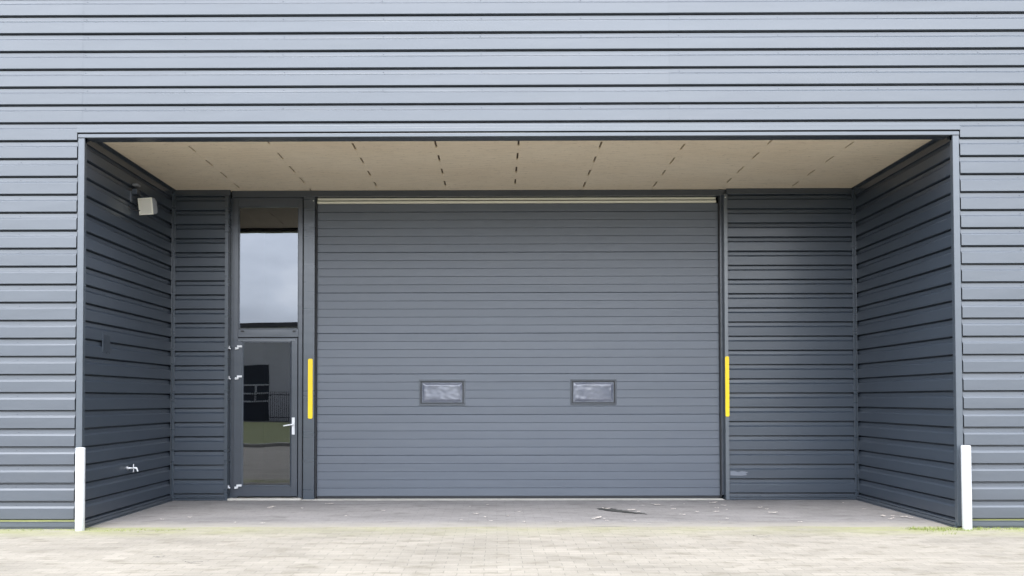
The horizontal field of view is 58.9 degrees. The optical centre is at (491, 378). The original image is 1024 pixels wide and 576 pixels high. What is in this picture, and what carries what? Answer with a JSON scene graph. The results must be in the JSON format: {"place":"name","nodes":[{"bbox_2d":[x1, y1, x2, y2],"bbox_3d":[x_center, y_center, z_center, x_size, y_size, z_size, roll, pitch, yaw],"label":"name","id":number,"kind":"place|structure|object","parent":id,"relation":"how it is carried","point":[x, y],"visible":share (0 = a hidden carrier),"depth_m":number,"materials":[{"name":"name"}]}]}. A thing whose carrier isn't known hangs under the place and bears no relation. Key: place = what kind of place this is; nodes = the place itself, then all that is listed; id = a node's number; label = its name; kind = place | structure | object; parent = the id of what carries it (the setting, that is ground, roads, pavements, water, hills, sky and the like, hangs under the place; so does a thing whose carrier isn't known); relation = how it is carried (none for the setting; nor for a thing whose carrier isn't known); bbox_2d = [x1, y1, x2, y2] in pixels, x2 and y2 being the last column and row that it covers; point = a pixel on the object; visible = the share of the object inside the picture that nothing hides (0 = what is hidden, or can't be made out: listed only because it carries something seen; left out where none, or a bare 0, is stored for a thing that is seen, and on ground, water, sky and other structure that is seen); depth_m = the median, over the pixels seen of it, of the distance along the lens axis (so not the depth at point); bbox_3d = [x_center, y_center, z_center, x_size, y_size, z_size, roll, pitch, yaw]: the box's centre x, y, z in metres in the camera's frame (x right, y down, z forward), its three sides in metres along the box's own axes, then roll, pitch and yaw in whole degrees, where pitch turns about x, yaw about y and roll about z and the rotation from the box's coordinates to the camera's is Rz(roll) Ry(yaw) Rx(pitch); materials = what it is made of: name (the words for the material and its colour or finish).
{"place":"outdoors","nodes":[
{"label":"outdoors","id":0,"kind":"place"},
{"bbox_2d":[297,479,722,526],"bbox_3d":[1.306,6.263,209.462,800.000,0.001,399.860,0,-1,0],"label":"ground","id":1,"kind":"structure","parent":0,"point":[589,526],"depth_m":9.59,"materials":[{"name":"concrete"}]},
{"bbox_2d":[0,0,1023,528],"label":"industrial building","id":2,"kind":"structure","parent":1,"relation":"on","point":[372,250],"depth_m":10.83,"materials":[{"name":"metal"}]},
{"bbox_2d":[127,464,137,471],"bbox_3d":[-4.235,1.055,10.681,0.130,0.094,0.130,-1,-2,35],"label":"tap","id":3,"kind":"object","parent":2,"relation":"attached to","point":[133,468],"depth_m":10.67,"materials":[{"name":"metal"}]},
{"bbox_2d":[128,184,157,214],"bbox_3d":[-4.181,-2.142,10.857,0.284,0.359,0.404,0,-1,0],"label":"floodlight","id":4,"kind":"object","parent":2,"relation":"attached to","point":[146,205],"visible":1,"depth_m":10.86,"materials":[{"name":"beige plastic"}]},
{"bbox_2d":[233,338,297,495],"bbox_3d":[-3.043,0.517,12.157,0.853,2.126,0.091,0,-1,0],"label":"door leaf","id":5,"kind":"structure","parent":2,"relation":"in","point":[265,369],"depth_m":12.19,"materials":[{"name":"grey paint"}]},
{"bbox_2d":[317,197,719,498],"bbox_3d":[0.350,-0.417,12.267,5.426,4.064,0.090,0,-1,0],"label":"sectional door","id":6,"kind":"structure","parent":2,"relation":"in","point":[467,347],"depth_m":12.25,"materials":[{"name":"grey paint"}]},
{"bbox_2d":[0,526,1023,575],"bbox_3d":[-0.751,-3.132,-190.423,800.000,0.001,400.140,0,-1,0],"label":"paved yard","id":7,"kind":"structure","parent":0,"point":[566,551],"depth_m":8.01,"materials":[{"name":"beige concrete"}]},
{"bbox_2d":[75,447,84,530],"bbox_3d":[-4.259,1.168,9.376,0.095,0.903,0.096,0,-1,0],"label":"bollard","id":8,"kind":"object","parent":7,"relation":"on","point":[79,489],"visible":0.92,"depth_m":9.34,"materials":[{"name":"white metal"}]},
{"bbox_2d":[6,526,1022,533],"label":"grass tufts","id":9,"kind":"object","parent":7,"relation":"on","point":[941,528],"visible":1,"depth_m":9.31,"materials":[{"name":"green plant"}]},
{"bbox_2d":[961,445,971,529],"bbox_3d":[4.885,1.146,9.330,0.095,0.912,0.096,0,-1,0],"label":"bollard","id":10,"kind":"object","parent":7,"relation":"on","point":[966,485],"visible":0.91,"depth_m":9.29,"materials":[{"name":"white metal"}]},
{"bbox_2d":[91,499,950,527],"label":"recess floor paving","id":11,"kind":"structure","parent":0,"point":[553,513],"depth_m":10.57,"materials":[{"name":"grey concrete"}]},
{"bbox_2d":[597,507,644,513],"bbox_3d":[1.532,1.579,10.819,0.220,0.012,0.767,1,-2,-33],"label":"leaf clump","id":12,"kind":"object","parent":11,"relation":"on","point":[611,509],"visible":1,"depth_m":10.85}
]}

